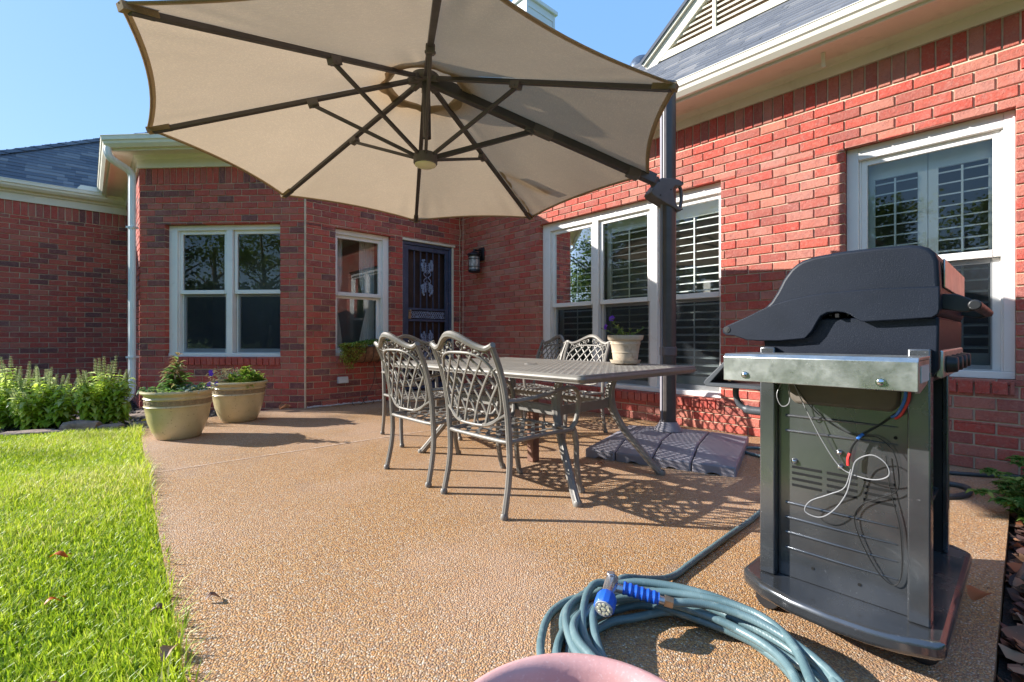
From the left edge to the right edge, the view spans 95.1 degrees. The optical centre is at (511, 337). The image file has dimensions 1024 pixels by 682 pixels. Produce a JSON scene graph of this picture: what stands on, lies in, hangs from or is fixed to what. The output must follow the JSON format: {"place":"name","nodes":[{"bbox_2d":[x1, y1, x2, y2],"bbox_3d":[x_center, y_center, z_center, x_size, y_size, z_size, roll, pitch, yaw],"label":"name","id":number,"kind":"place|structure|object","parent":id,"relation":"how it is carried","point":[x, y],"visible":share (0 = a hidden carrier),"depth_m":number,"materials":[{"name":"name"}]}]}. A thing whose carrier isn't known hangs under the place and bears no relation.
{"place":"outdoors","nodes":[
{"label":"outdoors","id":0,"kind":"place"},
{"bbox_2d":[0,423,212,681],"bbox_3d":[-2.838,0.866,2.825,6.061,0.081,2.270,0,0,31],"label":"grass","id":1,"kind":"structure","parent":0,"point":[62,477],"depth_m":1.84,"materials":[{"name":"green plant"}]},
{"bbox_2d":[44,596,65,603],"bbox_3d":[-1.517,0.870,1.554,0.024,0.023,0.053,0,0,38],"label":"fallen leaf","id":2,"kind":"object","parent":1,"relation":"on","point":[48,599],"visible":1,"depth_m":1.55,"materials":[{"name":"orange plant"}]},
{"bbox_2d":[50,551,70,557],"bbox_3d":[-1.794,0.863,1.860,0.074,0.024,0.035,0,0,0],"label":"fallen leaf","id":3,"kind":"object","parent":1,"relation":"on","point":[62,553],"visible":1,"depth_m":1.86,"materials":[{"name":"brown plant"}]},
{"bbox_2d":[149,603,171,612],"bbox_3d":[-1.125,0.868,1.500,0.064,0.028,0.032,0,0,0],"label":"fallen leaf","id":4,"kind":"object","parent":1,"relation":"on","point":[158,605],"visible":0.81,"depth_m":1.50,"materials":[{"name":"grey plant"}]},
{"bbox_2d":[160,640,178,661],"bbox_3d":[-0.930,0.845,1.277,0.040,0.030,0.084,0,0,0],"label":"fallen leaf","id":5,"kind":"object","parent":1,"relation":"on","point":[166,650],"visible":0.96,"depth_m":1.26,"materials":[{"name":"grey plant"}]},
{"bbox_2d":[0,400,261,432],"bbox_3d":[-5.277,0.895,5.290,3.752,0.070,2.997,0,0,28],"label":"mulch","id":6,"kind":"object","parent":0,"point":[126,426],"visible":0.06,"depth_m":5.06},
{"bbox_2d":[0,357,55,428],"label":"basil plant","id":7,"kind":"object","parent":6,"relation":"on","point":[6,419],"visible":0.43,"depth_m":4.69,"materials":[{"name":"green plant"}]},
{"bbox_2d":[0,429,62,436],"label":"edging stone","id":8,"kind":"object","parent":6,"relation":"on","point":[36,431],"visible":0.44,"depth_m":4.31,"materials":[{"name":"stone"}]},
{"bbox_2d":[6,367,79,430],"bbox_3d":[-4.673,0.619,4.708,0.513,0.668,0.537,0,0,-22],"label":"basil plant","id":9,"kind":"object","parent":6,"relation":"on","point":[47,407],"visible":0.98,"depth_m":4.61,"materials":[{"name":"green plant"}]},
{"bbox_2d":[58,420,102,430],"bbox_3d":[-4.149,0.870,4.520,0.330,0.139,0.206,0,0,-7],"label":"edging stone","id":10,"kind":"object","parent":6,"relation":"on","point":[79,424],"visible":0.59,"depth_m":4.44,"materials":[{"name":"stone"}]},
{"bbox_2d":[71,358,135,423],"bbox_3d":[-4.249,0.570,4.891,0.524,0.777,0.431,0,0,-39],"label":"basil plant","id":11,"kind":"object","parent":6,"relation":"on","point":[102,399],"visible":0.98,"depth_m":4.81,"materials":[{"name":"green plant"}]},
{"bbox_2d":[97,423,124,429],"bbox_3d":[-3.901,0.887,4.562,0.213,0.098,0.153,0,0,-14],"label":"edging stone","id":12,"kind":"object","parent":6,"relation":"on","point":[112,425],"visible":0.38,"depth_m":4.52,"materials":[{"name":"stone"}]},
{"bbox_2d":[124,413,145,420],"bbox_3d":[-4.322,0.895,5.280,0.482,0.069,0.204,0,0,-9],"label":"edging stone","id":13,"kind":"object","parent":6,"relation":"on","point":[136,415],"visible":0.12,"depth_m":5.23,"materials":[{"name":"stone"}]},
{"bbox_2d":[129,421,147,427],"bbox_3d":[-3.666,0.883,4.694,0.279,0.098,0.169,0,0,0],"label":"edging stone","id":14,"kind":"object","parent":6,"relation":"on","point":[143,423],"visible":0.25,"depth_m":4.63,"materials":[{"name":"stone"}]},
{"bbox_2d":[0,0,799,170],"label":"sky","id":15,"kind":"structure","parent":0,"point":[71,70],"materials":[{"name":"blue"}]},
{"bbox_2d":[140,396,1010,681],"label":"patio","id":16,"kind":"structure","parent":0,"point":[352,561],"depth_m":1.91,"materials":[{"name":"beige concrete"}]},
{"bbox_2d":[136,352,222,440],"bbox_3d":[-2.918,0.497,4.108,0.588,0.746,0.549,0,0,35],"label":"planter","id":17,"kind":"object","parent":16,"relation":"on","point":[175,407],"visible":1,"depth_m":3.97,"materials":[{"name":"ceramic"}]},
{"bbox_2d":[205,591,224,599],"bbox_3d":[-0.986,0.855,1.553,0.056,0.027,0.024,0,0,-40],"label":"fallen leaf","id":18,"kind":"object","parent":16,"relation":"on","point":[211,593],"visible":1,"depth_m":1.55,"materials":[{"name":"brown plant"}]},
{"bbox_2d":[205,365,269,422],"bbox_3d":[-2.914,0.580,4.944,0.615,0.580,0.549,0,0,0],"label":"planter","id":19,"kind":"object","parent":16,"relation":"on","point":[236,398],"visible":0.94,"depth_m":4.79,"materials":[{"name":"ceramic"}]},
{"bbox_2d":[279,403,289,408],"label":"dead leaf clump","id":20,"kind":"object","parent":16,"relation":"on","point":[283,406],"visible":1,"depth_m":5.55,"materials":[{"name":"brown plant"}]},
{"bbox_2d":[159,427,446,471],"bbox_3d":[-1.425,0.866,3.810,2.358,0.001,0.021,0,0,-42],"label":"patio joint","id":21,"kind":"object","parent":16,"relation":"on","point":[291,451],"visible":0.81,"depth_m":3.60,"materials":[{"name":"beige concrete"}]},
{"bbox_2d":[338,338,410,404],"bbox_3d":[-1.806,0.435,6.229,1.070,0.866,0.350,0,0,-43],"label":"wire planter","id":22,"kind":"object","parent":16,"relation":"on","point":[359,351],"visible":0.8,"depth_m":6.01,"materials":[{"name":"black metal"}]},
{"bbox_2d":[380,334,462,447],"bbox_3d":[-0.838,0.419,4.166,0.590,0.913,0.760,0,0,-30],"label":"patio chair","id":23,"kind":"object","parent":16,"relation":"on","point":[437,397],"visible":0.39,"depth_m":4.21,"materials":[{"name":"metal"}]},
{"bbox_2d":[116,0,748,476],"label":"cantilever parasol","id":24,"kind":"object","parent":16,"relation":"on","point":[418,110],"visible":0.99,"depth_m":3.17,"materials":[{"name":"beige fabric"}]},
{"bbox_2d":[374,332,505,487],"bbox_3d":[-0.496,0.419,3.075,0.760,0.913,0.590,0,0,-42],"label":"patio chair","id":25,"kind":"object","parent":16,"relation":"on","point":[425,378],"visible":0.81,"depth_m":2.91,"materials":[{"name":"metal"}]},
{"bbox_2d":[429,331,584,520],"bbox_3d":[-0.044,0.419,2.581,0.760,0.913,0.590,0,0,-42],"label":"patio chair","id":26,"kind":"object","parent":16,"relation":"on","point":[506,418],"visible":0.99,"depth_m":2.43,"materials":[{"name":"metal"}]},
{"bbox_2d":[489,335,566,422],"bbox_3d":[0.184,0.419,4.863,0.760,0.913,0.590,0,0,-26],"label":"patio chair","id":27,"kind":"object","parent":16,"relation":"on","point":[534,385],"visible":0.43,"depth_m":4.98,"materials":[{"name":"metal"}]},
{"bbox_2d":[518,399,549,461],"bbox_3d":[0.150,0.647,3.310,0.285,0.445,0.083,0,0,0],"label":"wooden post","id":28,"kind":"object","parent":16,"relation":"on","point":[532,450],"visible":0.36,"depth_m":3.29,"materials":[{"name":"brown wood"}]},
{"bbox_2d":[394,357,695,507],"bbox_3d":[0.131,0.530,3.268,1.154,0.711,1.854,0,0,-42],"label":"patio table","id":29,"kind":"object","parent":16,"relation":"on","point":[559,373],"visible":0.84,"depth_m":2.89,"materials":[{"name":"metal"}]},
{"bbox_2d":[601,315,643,364],"bbox_3d":[0.771,0.011,3.189,0.241,0.330,0.243,0,0,44],"label":"flower pot","id":30,"kind":"object","parent":29,"relation":"on","point":[625,348],"visible":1,"depth_m":3.11,"materials":[{"name":"ceramic"}]},
{"bbox_2d":[520,334,610,438],"bbox_3d":[0.524,0.419,4.351,0.760,0.913,0.590,0,0,-42],"label":"patio chair","id":31,"kind":"object","parent":16,"relation":"on","point":[604,356],"visible":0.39,"depth_m":4.43,"materials":[{"name":"metal"}]},
{"bbox_2d":[474,653,666,681],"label":"pink pot","id":32,"kind":"object","parent":16,"relation":"on","point":[565,667],"visible":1,"depth_m":0.74,"materials":[{"name":"ceramic"}]},
{"bbox_2d":[536,446,1021,681],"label":"garden hose","id":33,"kind":"object","parent":16,"relation":"on","point":[787,654],"visible":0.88,"depth_m":1.36,"materials":[{"name":"teal rubber"}]},
{"bbox_2d":[704,245,992,664],"bbox_3d":[1.056,0.311,1.576,0.994,1.117,0.764,0,0,-42],"label":"gas grill","id":34,"kind":"object","parent":16,"relation":"on","point":[854,363],"visible":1,"depth_m":1.31,"materials":[{"name":"black metal"}]},
{"bbox_2d":[949,481,972,499],"bbox_3d":[2.358,0.857,2.655,0.518,0.033,0.281,0,0,0],"label":"hose end","id":35,"kind":"object","parent":16,"relation":"on","point":[961,495],"visible":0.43,"depth_m":2.55,"materials":[{"name":"grey rubber"}]},
{"bbox_2d":[966,585,991,599],"bbox_3d":[1.350,0.731,1.345,0.122,0.026,0.054,0,0,-29],"label":"fallen leaf","id":36,"kind":"object","parent":16,"relation":"on","point":[974,593],"visible":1,"depth_m":1.33,"materials":[{"name":"brown plant"}]},
{"bbox_2d":[997,508,1023,681],"bbox_3d":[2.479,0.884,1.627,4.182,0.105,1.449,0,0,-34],"label":"leaf litter","id":37,"kind":"object","parent":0,"point":[1012,633],"visible":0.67,"depth_m":1.49,"materials":[{"name":"brown plant"}]},
{"bbox_2d":[965,455,1023,522],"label":"leafy weed","id":38,"kind":"object","parent":37,"relation":"on","point":[1012,488],"visible":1,"depth_m":2.35,"materials":[{"name":"green plant"}]},
{"bbox_2d":[1011,561,1023,591],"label":"garden rock","id":39,"kind":"object","parent":37,"relation":"on","point":[1020,574],"visible":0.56,"depth_m":1.67,"materials":[{"name":"stone"}]},
{"bbox_2d":[1013,577,1023,586],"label":"fallen leaf","id":40,"kind":"object","parent":37,"relation":"on","point":[1017,581],"visible":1,"depth_m":1.62,"materials":[{"name":"grey plant"}]},
{"label":"ground","id":41,"kind":"structure","parent":0,"visible":0},
{"bbox_2d":[0,0,1023,474],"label":"brick house","id":42,"kind":"structure","parent":41,"relation":"on","point":[828,126],"depth_m":5.51,"materials":[{"name":"red brick"}]},
{"bbox_2d":[169,224,280,356],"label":"window","id":43,"kind":"structure","parent":42,"relation":"in","point":[224,280],"depth_m":6.57,"materials":[{"name":"white paint"}]},
{"bbox_2d":[337,376,348,383],"bbox_3d":[-2.184,0.541,6.040,0.131,0.087,0.073,0,0,-42],"label":"outlet box","id":44,"kind":"object","parent":42,"relation":"attached to","point":[342,380],"visible":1,"depth_m":6.01,"materials":[{"name":"grey plastic"}]},
{"bbox_2d":[335,229,388,355],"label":"window","id":45,"kind":"structure","parent":42,"relation":"in","point":[362,259],"depth_m":6.59,"materials":[{"name":"white paint"}]},
{"bbox_2d":[403,240,450,391],"bbox_3d":[-1.295,-0.315,7.035,0.890,2.170,0.200,0,0,-42],"label":"security door","id":46,"kind":"structure","parent":42,"relation":"in","point":[426,267],"depth_m":7.03,"materials":[{"name":"black metal"}]},
{"bbox_2d":[459,219,460,350],"bbox_3d":[-0.816,-0.620,7.324,0.032,2.922,0.014,0,0,-43],"label":"wall cable","id":47,"kind":"object","parent":42,"relation":"attached to","point":[459,267],"depth_m":7.32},
{"bbox_2d":[467,247,484,272],"bbox_3d":[-0.537,-1.149,6.876,0.257,0.382,0.216,0,0,-42],"label":"wall lantern","id":48,"kind":"object","parent":42,"relation":"attached to","point":[475,256],"depth_m":6.81,"materials":[{"name":"black metal"}]},
{"bbox_2d":[543,182,720,397],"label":"window","id":49,"kind":"structure","parent":42,"relation":"in","point":[598,266],"depth_m":5.53,"materials":[{"name":"white paint"}]},
{"bbox_2d":[847,110,1015,379],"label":"window","id":50,"kind":"structure","parent":42,"relation":"in","point":[950,191],"depth_m":3.43,"materials":[{"name":"white paint"}]}
]}

